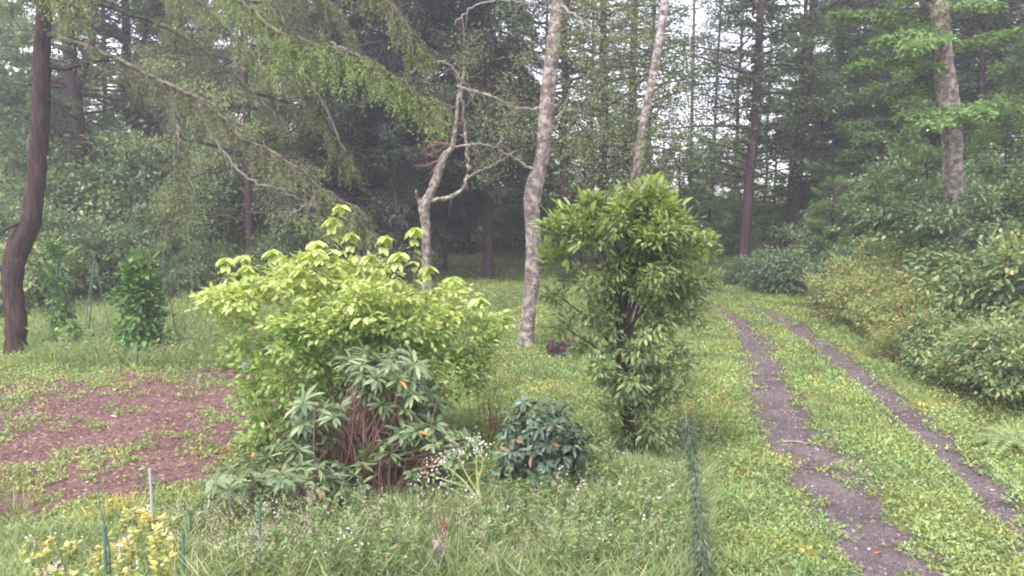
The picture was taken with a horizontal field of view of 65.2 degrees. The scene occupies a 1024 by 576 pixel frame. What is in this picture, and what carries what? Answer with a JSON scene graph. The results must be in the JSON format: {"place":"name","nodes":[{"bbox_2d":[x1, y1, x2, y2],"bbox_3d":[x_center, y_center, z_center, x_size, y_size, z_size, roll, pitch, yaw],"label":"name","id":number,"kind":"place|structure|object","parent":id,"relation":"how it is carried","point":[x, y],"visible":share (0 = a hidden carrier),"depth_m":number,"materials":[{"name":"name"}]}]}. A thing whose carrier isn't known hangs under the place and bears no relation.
{"place":"outdoors","nodes":[
{"label":"outdoors","id":0,"kind":"place"},
{"bbox_2d":[0,0,1022,198],"label":"sky","id":1,"kind":"structure","parent":0,"point":[684,1],"materials":[{"name":"white"}]},
{"bbox_2d":[0,203,1023,575],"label":"ground","id":2,"kind":"structure","parent":0,"point":[742,399],"depth_m":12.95,"materials":[{"name":"green plant"}]},
{"bbox_2d":[0,0,97,124],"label":"broadleaf tree","id":3,"kind":"object","parent":2,"relation":"on","point":[16,24],"visible":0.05,"depth_m":36.79,"materials":[{"name":"green plant"}]},
{"bbox_2d":[0,169,103,297],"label":"green shrub","id":4,"kind":"object","parent":2,"relation":"on","point":[8,209],"visible":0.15,"depth_m":23.64,"materials":[{"name":"green plant"}]},
{"bbox_2d":[0,229,118,315],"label":"glossy shrub","id":5,"kind":"object","parent":2,"relation":"on","point":[33,288],"visible":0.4,"depth_m":21.48,"materials":[{"name":"green plant"}]},
{"bbox_2d":[48,242,74,340],"bbox_3d":[-9.274,0.230,16.311,0.645,2.323,0.630,0,6,0],"label":"stake tripod","id":6,"kind":"object","parent":2,"relation":"on","point":[57,271],"visible":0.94,"depth_m":16.25,"materials":[{"name":"green metal"}]},
{"bbox_2d":[28,236,98,349],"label":"climbing vine","id":7,"kind":"object","parent":6,"relation":"attached to","point":[66,311],"visible":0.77,"depth_m":16.30,"materials":[{"name":"green plant"}]},
{"bbox_2d":[0,127,131,249],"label":"green shrub","id":8,"kind":"object","parent":2,"relation":"on","point":[15,188],"visible":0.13,"depth_m":27.18,"materials":[{"name":"green plant"}]},
{"bbox_2d":[0,205,144,298],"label":"green shrub","id":9,"kind":"object","parent":2,"relation":"on","point":[55,232],"visible":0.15,"depth_m":23.20,"materials":[{"name":"green plant"}]},
{"bbox_2d":[0,0,173,189],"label":"broadleaf tree","id":10,"kind":"object","parent":2,"relation":"on","point":[73,100],"visible":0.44,"depth_m":29.16,"materials":[{"name":"green plant"}]},
{"bbox_2d":[1,121,197,234],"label":"green shrub","id":11,"kind":"object","parent":2,"relation":"on","point":[123,179],"visible":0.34,"depth_m":26.96,"materials":[{"name":"green plant"}]},
{"bbox_2d":[1,89,201,196],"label":"green shrub","id":12,"kind":"object","parent":2,"relation":"on","point":[63,116],"visible":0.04,"depth_m":31.90,"materials":[{"name":"green plant"}]},
{"bbox_2d":[17,502,186,575],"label":"pale foreground leaves","id":13,"kind":"object","parent":2,"relation":"on","point":[146,519],"visible":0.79,"depth_m":6.60,"materials":[{"name":"yellow plant"}]},
{"bbox_2d":[6,133,211,238],"bbox_3d":[-13.628,-3.169,29.472,6.623,5.250,7.850,0,6,3],"label":"green shrub","id":14,"kind":"object","parent":2,"relation":"on","point":[95,185],"visible":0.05,"depth_m":27.68,"materials":[{"name":"green plant"}]},
{"bbox_2d":[45,212,182,293],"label":"green shrub","id":15,"kind":"object","parent":2,"relation":"on","point":[90,224],"visible":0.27,"depth_m":23.94,"materials":[{"name":"green plant"}]},
{"bbox_2d":[31,0,203,166],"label":"broadleaf tree","id":16,"kind":"object","parent":2,"relation":"on","point":[101,20],"visible":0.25,"depth_m":31.61,"materials":[{"name":"green plant"}]},
{"bbox_2d":[23,269,253,371],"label":"garden weeds","id":17,"kind":"object","parent":2,"relation":"on","point":[205,334],"visible":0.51,"depth_m":15.50,"materials":[{"name":"green plant"}]},
{"bbox_2d":[81,199,196,289],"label":"green shrub","id":18,"kind":"object","parent":2,"relation":"on","point":[124,230],"visible":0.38,"depth_m":24.31,"materials":[{"name":"green plant"}]},
{"bbox_2d":[133,246,147,355],"bbox_3d":[-7.202,0.319,15.480,0.473,2.251,0.462,0,6,0],"label":"stake tripod","id":19,"kind":"object","parent":2,"relation":"on","point":[141,263],"visible":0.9,"depth_m":15.41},
{"bbox_2d":[102,243,176,359],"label":"climbing vine","id":20,"kind":"object","parent":19,"relation":"attached to","point":[145,313],"visible":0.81,"depth_m":15.30,"materials":[{"name":"green plant"}]},
{"bbox_2d":[0,365,323,526],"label":"soil bed","id":21,"kind":"object","parent":2,"relation":"on","point":[159,475],"visible":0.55,"depth_m":10.42,"materials":[{"name":"brown soil"}]},
{"bbox_2d":[75,147,267,269],"bbox_3d":[-12.067,-2.634,28.486,7.902,4.922,6.638,1,6,8],"label":"green shrub","id":22,"kind":"object","parent":2,"relation":"on","point":[216,207],"visible":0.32,"depth_m":27.13,"materials":[{"name":"green plant"}]},
{"bbox_2d":[117,221,236,296],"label":"green shrub","id":23,"kind":"object","parent":2,"relation":"on","point":[180,271],"visible":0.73,"depth_m":24.07,"materials":[{"name":"green plant"}]},
{"bbox_2d":[88,0,276,172],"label":"larch tree","id":24,"kind":"object","parent":2,"relation":"on","point":[145,57],"visible":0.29,"depth_m":31.20,"materials":[{"name":"green plant"}]},
{"bbox_2d":[151,66,251,177],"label":"young tree","id":25,"kind":"object","parent":2,"relation":"on","point":[184,132],"visible":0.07,"depth_m":31.89,"materials":[{"name":"green plant"}]},
{"bbox_2d":[167,234,261,287],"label":"glossy shrub","id":26,"kind":"object","parent":2,"relation":"on","point":[228,252],"visible":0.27,"depth_m":25.06,"materials":[{"name":"green plant"}]},
{"bbox_2d":[0,0,458,354],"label":"larch tree","id":27,"kind":"object","parent":2,"relation":"on","point":[21,240],"visible":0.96,"depth_m":13.87,"materials":[{"name":"green plant"}]},
{"bbox_2d":[169,455,296,534],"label":"rhododendron","id":28,"kind":"object","parent":2,"relation":"on","point":[272,488],"visible":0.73,"depth_m":7.01,"materials":[{"name":"green plant"}]},
{"bbox_2d":[111,0,378,270],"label":"larch tree","id":29,"kind":"object","parent":2,"relation":"on","point":[248,189],"visible":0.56,"depth_m":25.35,"materials":[{"name":"green plant"}]},
{"bbox_2d":[184,145,361,261],"bbox_3d":[-9.221,-2.812,29.613,6.885,4.922,6.791,5,8,38],"label":"green shrub","id":30,"kind":"object","parent":2,"relation":"on","point":[263,220],"visible":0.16,"depth_m":27.95,"materials":[{"name":"green plant"}]},
{"bbox_2d":[193,433,366,522],"bbox_3d":[-2.244,1.830,7.577,1.738,0.831,1.231,0,6,0],"label":"rhododendron","id":31,"kind":"object","parent":2,"relation":"on","point":[309,468],"visible":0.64,"depth_m":7.46,"materials":[{"name":"green plant"}]},
{"bbox_2d":[239,212,365,279],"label":"green shrub","id":32,"kind":"object","parent":2,"relation":"on","point":[282,243],"visible":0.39,"depth_m":25.08,"materials":[{"name":"green plant"}]},
{"bbox_2d":[249,0,405,245],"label":"larch tree","id":33,"kind":"object","parent":2,"relation":"on","point":[305,4],"visible":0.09,"depth_m":31.23,"materials":[{"name":"green plant"}]},
{"bbox_2d":[272,0,409,264],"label":"spruce tree","id":34,"kind":"object","parent":2,"relation":"on","point":[368,187],"visible":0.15,"depth_m":29.76,"materials":[{"name":"green plant"}]},
{"bbox_2d":[183,204,522,460],"bbox_3d":[-1.874,0.646,9.572,3.999,3.288,2.384,0,6,0],"label":"spicebush","id":35,"kind":"object","parent":2,"relation":"on","point":[360,322],"visible":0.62,"depth_m":9.13,"materials":[{"name":"green plant"}]},
{"bbox_2d":[0,267,731,575],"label":"tall grass","id":36,"kind":"structure","parent":2,"relation":"on","point":[463,562],"depth_m":6.92,"materials":[{"name":"green plant"}]},
{"bbox_2d":[260,339,485,504],"bbox_3d":[-1.482,1.341,8.254,2.463,1.685,1.791,0,6,0],"label":"rhododendron","id":37,"kind":"object","parent":2,"relation":"on","point":[408,389],"visible":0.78,"depth_m":8.02,"materials":[{"name":"green plant"}]},
{"bbox_2d":[329,435,443,501],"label":"rhododendron","id":38,"kind":"object","parent":2,"relation":"on","point":[366,464],"visible":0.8,"depth_m":7.86,"materials":[{"name":"green plant"}]},
{"bbox_2d":[272,0,521,287],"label":"spruce tree","id":39,"kind":"object","parent":2,"relation":"on","point":[393,150],"visible":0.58,"depth_m":25.99,"materials":[{"name":"green plant"}]},
{"bbox_2d":[172,455,698,575],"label":"seeding grass","id":40,"kind":"structure","parent":2,"relation":"on","point":[260,544],"depth_m":6.56,"materials":[{"name":"green plant"}]},
{"bbox_2d":[362,0,525,271],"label":"spruce tree","id":41,"kind":"object","parent":2,"relation":"on","point":[444,215],"visible":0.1,"depth_m":29.41,"materials":[{"name":"green plant"}]},
{"bbox_2d":[416,426,494,515],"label":"flowering weed","id":42,"kind":"object","parent":2,"relation":"on","point":[478,478],"visible":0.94,"depth_m":7.02,"materials":[{"name":"green plant"}]},
{"bbox_2d":[213,439,708,575],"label":"flowering weeds","id":43,"kind":"object","parent":2,"relation":"on","point":[596,464],"visible":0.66,"depth_m":6.82,"materials":[{"name":"green plant"}]},
{"bbox_2d":[391,3,546,252],"bbox_3d":[-2.001,-9.790,37.120,7.528,17.670,6.571,0,6,0],"label":"spruce tree","id":44,"kind":"object","parent":2,"relation":"on","point":[524,171],"visible":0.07,"depth_m":36.71,"materials":[{"name":"green plant"}]},
{"bbox_2d":[404,24,538,312],"bbox_3d":[-0.880,-2.816,19.813,3.498,7.375,1.979,0,6,0],"label":"gnarled tree","id":45,"kind":"object","parent":2,"relation":"on","point":[426,201],"visible":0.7,"depth_m":19.84,"materials":[{"name":"grey plant"}]},
{"bbox_2d":[410,0,559,279],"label":"spruce tree","id":46,"kind":"object","parent":2,"relation":"on","point":[488,268],"visible":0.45,"depth_m":27.00,"materials":[{"name":"green plant"}]},
{"bbox_2d":[463,353,539,447],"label":"twiggy bush","id":47,"kind":"object","parent":2,"relation":"on","point":[483,404],"visible":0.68,"depth_m":10.09,"materials":[{"name":"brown plant"}]},
{"bbox_2d":[0,244,1023,575],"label":"dead straw","id":48,"kind":"object","parent":2,"relation":"on","point":[620,448],"visible":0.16,"depth_m":9.51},
{"bbox_2d":[13,112,1017,250],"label":"undergrowth","id":49,"kind":"object","parent":2,"relation":"on","point":[702,222],"visible":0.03,"depth_m":41.02,"materials":[{"name":"green plant"}]},
{"bbox_2d":[460,0,572,247],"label":"spruce tree","id":50,"kind":"object","parent":2,"relation":"on","point":[523,34],"visible":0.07,"depth_m":40.30,"materials":[{"name":"green plant"}]},
{"bbox_2d":[471,110,574,249],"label":"young tree","id":51,"kind":"object","parent":2,"relation":"on","point":[518,234],"visible":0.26,"depth_m":35.46,"materials":[{"name":"green plant"}]},
{"bbox_2d":[488,393,597,501],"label":"rhododendron","id":52,"kind":"object","parent":2,"relation":"on","point":[526,446],"visible":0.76,"depth_m":7.72,"materials":[{"name":"green plant"}]},
{"bbox_2d":[441,0,681,347],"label":"birch tree","id":53,"kind":"object","parent":2,"relation":"on","point":[535,182],"visible":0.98,"depth_m":16.30,"materials":[{"name":"green plant"}]},
{"bbox_2d":[464,0,663,282],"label":"pine tree","id":54,"kind":"object","parent":2,"relation":"on","point":[563,65],"visible":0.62,"depth_m":26.18,"materials":[{"name":"green plant"}]},
{"bbox_2d":[541,133,626,263],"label":"young tree","id":55,"kind":"object","parent":2,"relation":"on","point":[580,256],"visible":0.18,"depth_m":32.50,"materials":[{"name":"green plant"}]},
{"bbox_2d":[497,0,708,272],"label":"pine tree","id":56,"kind":"object","parent":2,"relation":"on","point":[602,157],"visible":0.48,"depth_m":29.02,"materials":[{"name":"green plant"}]},
{"bbox_2d":[526,171,726,457],"bbox_3d":[1.307,0.438,9.033,2.312,3.491,1.573,0,6,0],"label":"young tree","id":57,"kind":"object","parent":2,"relation":"on","point":[647,204],"visible":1,"depth_m":8.84,"materials":[{"name":"green plant"}]},
{"bbox_2d":[550,0,742,312],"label":"birch tree","id":58,"kind":"object","parent":2,"relation":"on","point":[651,84],"visible":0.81,"depth_m":20.61,"materials":[{"name":"green plant"}]},
{"bbox_2d":[576,0,718,197],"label":"pine tree","id":59,"kind":"object","parent":2,"relation":"on","point":[659,88],"visible":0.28,"depth_m":36.72,"materials":[{"name":"green plant"}]},
{"bbox_2d":[648,135,721,252],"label":"young tree","id":60,"kind":"object","parent":2,"relation":"on","point":[692,203],"visible":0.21,"depth_m":34.43,"materials":[{"name":"green plant"}]},
{"bbox_2d":[649,359,730,448],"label":"sapling bush","id":61,"kind":"object","parent":2,"relation":"on","point":[678,433],"visible":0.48,"depth_m":9.99,"materials":[{"name":"green plant"}]},
{"bbox_2d":[678,411,717,575],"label":"feathery plant","id":62,"kind":"object","parent":2,"relation":"on","point":[699,533],"visible":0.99,"depth_m":6.13,"materials":[{"name":"green plant"}]},
{"bbox_2d":[680,134,742,250],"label":"young tree","id":63,"kind":"object","parent":2,"relation":"on","point":[719,226],"visible":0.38,"depth_m":36.44,"materials":[{"name":"green plant"}]},
{"bbox_2d":[667,0,766,208],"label":"pine tree","id":64,"kind":"object","parent":2,"relation":"on","point":[722,79],"visible":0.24,"depth_m":44.75,"materials":[{"name":"green plant"}]},
{"bbox_2d":[672,0,795,241],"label":"pine tree","id":65,"kind":"object","parent":2,"relation":"on","point":[707,110],"visible":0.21,"depth_m":43.05,"materials":[{"name":"green plant"}]},
{"bbox_2d":[715,249,785,285],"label":"dark shrub","id":66,"kind":"object","parent":2,"relation":"on","point":[735,267],"visible":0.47,"depth_m":26.46,"materials":[{"name":"green plant"}]},
{"bbox_2d":[643,0,864,265],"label":"pine tree","id":67,"kind":"object","parent":2,"relation":"on","point":[754,127],"visible":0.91,"depth_m":28.26,"materials":[{"name":"green plant"}]},
{"bbox_2d":[711,83,824,251],"bbox_3d":[12.642,-5.652,37.196,5.541,8.279,5.624,-3,7,-26],"label":"young tree","id":68,"kind":"object","parent":2,"relation":"on","point":[762,222],"visible":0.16,"depth_m":37.72,"materials":[{"name":"green plant"}]},
{"bbox_2d":[734,243,829,296],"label":"dark shrub","id":69,"kind":"object","parent":2,"relation":"on","point":[777,280],"visible":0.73,"depth_m":24.49,"materials":[{"name":"green plant"}]},
{"bbox_2d":[716,0,902,252],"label":"pine tree","id":70,"kind":"object","parent":2,"relation":"on","point":[796,197],"visible":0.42,"depth_m":29.83,"materials":[{"name":"green plant"}]},
{"bbox_2d":[765,234,857,292],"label":"dark shrub","id":71,"kind":"object","parent":2,"relation":"on","point":[816,251],"visible":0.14,"depth_m":24.53,"materials":[{"name":"green plant"}]},
{"bbox_2d":[752,60,882,246],"bbox_3d":[13.201,-5.466,33.992,5.541,8.272,5.624,5,8,39],"label":"young tree","id":72,"kind":"object","parent":2,"relation":"on","point":[781,207],"visible":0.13,"depth_m":33.59,"materials":[{"name":"green plant"}]},
{"bbox_2d":[766,172,881,256],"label":"green shrub","id":73,"kind":"object","parent":2,"relation":"on","point":[798,238],"visible":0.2,"depth_m":26.77,"materials":[{"name":"green plant"}]},
{"bbox_2d":[786,175,867,265],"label":"young tree","id":74,"kind":"object","parent":2,"relation":"on","point":[816,221],"visible":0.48,"depth_m":24.72,"materials":[{"name":"green plant"}]},
{"bbox_2d":[800,242,886,309],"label":"green shrub","id":75,"kind":"object","parent":2,"relation":"on","point":[823,271],"visible":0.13,"depth_m":21.55,"materials":[{"name":"green plant"}]},
{"bbox_2d":[777,0,917,175],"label":"broadleaf tree","id":76,"kind":"object","parent":2,"relation":"on","point":[867,6],"visible":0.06,"depth_m":37.05,"materials":[{"name":"green plant"}]},
{"bbox_2d":[794,256,919,323],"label":"pale shrub","id":77,"kind":"object","parent":2,"relation":"on","point":[842,283],"visible":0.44,"depth_m":19.52,"materials":[{"name":"green plant"}]},
{"bbox_2d":[773,19,942,244],"bbox_3d":[12.932,-5.806,30.994,6.157,9.177,6.249,-4,7,-32],"label":"young tree","id":78,"kind":"object","parent":2,"relation":"on","point":[844,46],"visible":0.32,"depth_m":30.03,"materials":[{"name":"green plant"}]},
{"bbox_2d":[827,158,930,274],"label":"young tree","id":79,"kind":"object","parent":2,"relation":"on","point":[880,180],"visible":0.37,"depth_m":22.20,"materials":[{"name":"green plant"}]},
{"bbox_2d":[823,234,944,295],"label":"pale shrub","id":80,"kind":"object","parent":2,"relation":"on","point":[886,256],"visible":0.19,"depth_m":20.29,"materials":[{"name":"green plant"}]},
{"bbox_2d":[802,0,967,165],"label":"pine tree","id":81,"kind":"object","parent":2,"relation":"on","point":[850,30],"visible":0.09,"depth_m":33.06,"materials":[{"name":"green plant"}]},
{"bbox_2d":[826,266,947,337],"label":"pale shrub","id":82,"kind":"object","parent":2,"relation":"on","point":[885,285],"visible":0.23,"depth_m":17.48,"materials":[{"name":"green plant"}]},
{"bbox_2d":[819,148,980,246],"bbox_3d":[12.762,-2.300,24.580,5.708,4.011,5.785,-5,8,-42],"label":"green shrub","id":83,"kind":"object","parent":2,"relation":"on","point":[865,184],"visible":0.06,"depth_m":24.57,"materials":[{"name":"green plant"}]},
{"bbox_2d":[834,28,966,204],"bbox_3d":[13.472,-4.994,27.749,5.443,7.821,5.309,0,6,0],"label":"young tree","id":84,"kind":"object","parent":2,"relation":"on","point":[872,138],"visible":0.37,"depth_m":27.45,"materials":[{"name":"green plant"}]},
{"bbox_2d":[864,314,942,361],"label":"pale shrub","id":85,"kind":"object","parent":2,"relation":"on","point":[888,333],"visible":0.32,"depth_m":15.35,"materials":[{"name":"green plant"}]},
{"bbox_2d":[857,144,981,280],"bbox_3d":[10.407,-1.554,20.114,2.771,4.194,2.825,6,8,43],"label":"young tree","id":86,"kind":"object","parent":2,"relation":"on","point":[907,187],"visible":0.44,"depth_m":19.84,"materials":[{"name":"green plant"}]},
{"bbox_2d":[823,163,1022,262],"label":"green shrub","id":87,"kind":"object","parent":2,"relation":"on","point":[880,214],"visible":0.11,"depth_m":21.57,"materials":[{"name":"green plant"}]},
{"bbox_2d":[826,0,1021,324],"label":"lichened tree","id":88,"kind":"object","parent":2,"relation":"on","point":[946,118],"visible":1,"depth_m":16.38,"materials":[{"name":"green plant"}]},
{"bbox_2d":[870,46,983,186],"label":"young tree","id":89,"kind":"object","parent":2,"relation":"on","point":[935,139],"visible":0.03,"depth_m":30.54,"materials":[{"name":"green plant"}]},
{"bbox_2d":[856,272,1012,352],"bbox_3d":[8.447,0.556,15.627,3.220,1.686,3.324,2,7,21],"label":"pale shrub","id":90,"kind":"object","parent":2,"relation":"on","point":[913,303],"visible":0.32,"depth_m":15.63,"materials":[{"name":"green plant"}]},
{"bbox_2d":[888,300,989,373],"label":"glossy shrub","id":91,"kind":"object","parent":2,"relation":"on","point":[914,336],"visible":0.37,"depth_m":14.07,"materials":[{"name":"green plant"}]},
{"bbox_2d":[855,0,1023,181],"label":"pine tree","id":92,"kind":"object","parent":2,"relation":"on","point":[970,76],"visible":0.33,"depth_m":27.60,"materials":[{"name":"green plant"}]},
{"bbox_2d":[862,151,1023,305],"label":"green shrub","id":93,"kind":"object","parent":2,"relation":"on","point":[944,209],"visible":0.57,"depth_m":16.07,"materials":[{"name":"green plant"}]},
{"bbox_2d":[892,218,1023,330],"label":"glossy shrub","id":94,"kind":"object","parent":2,"relation":"on","point":[996,298],"visible":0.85,"depth_m":14.24,"materials":[{"name":"green plant"}]},
{"bbox_2d":[895,0,1023,177],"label":"pine tree","id":95,"kind":"object","parent":2,"relation":"on","point":[982,83],"visible":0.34,"depth_m":26.31,"materials":[{"name":"green plant"}]},
{"bbox_2d":[900,307,1023,392],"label":"glossy shrub","id":96,"kind":"object","parent":2,"relation":"on","point":[938,368],"visible":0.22,"depth_m":12.77,"materials":[{"name":"green plant"}]},
{"bbox_2d":[908,0,1023,161],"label":"pine tree","id":97,"kind":"object","parent":2,"relation":"on","point":[976,20],"visible":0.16,"depth_m":28.30,"materials":[{"name":"green plant"}]},
{"bbox_2d":[914,0,1023,148],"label":"pine tree","id":98,"kind":"object","parent":2,"relation":"on","point":[970,53],"visible":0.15,"depth_m":26.64,"materials":[{"name":"green plant"}]},
{"bbox_2d":[930,306,1023,404],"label":"glossy shrub","id":99,"kind":"object","parent":2,"relation":"on","point":[999,362],"visible":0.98,"depth_m":11.58,"materials":[{"name":"green plant"}]},
{"bbox_2d":[936,133,1023,263],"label":"green shrub","id":100,"kind":"object","parent":2,"relation":"on","point":[995,153],"visible":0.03,"depth_m":19.73,"materials":[{"name":"green plant"}]},
{"bbox_2d":[942,86,1023,264],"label":"young tree","id":101,"kind":"object","parent":2,"relation":"on","point":[990,167],"visible":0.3,"depth_m":18.27,"materials":[{"name":"green plant"}]},
{"bbox_2d":[963,23,1023,190],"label":"young tree","id":102,"kind":"object","parent":2,"relation":"on","point":[1012,68],"visible":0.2,"depth_m":23.69,"materials":[{"name":"green plant"}]},
{"bbox_2d":[970,427,1023,453],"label":"fern","id":103,"kind":"object","parent":2,"relation":"on","point":[998,438],"visible":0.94,"depth_m":9.91,"materials":[{"name":"green plant"}]},
{"bbox_2d":[691,300,1023,575],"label":"path","id":104,"kind":"structure","parent":0,"point":[878,562],"depth_m":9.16,"materials":[{"name":"grey gravel"}]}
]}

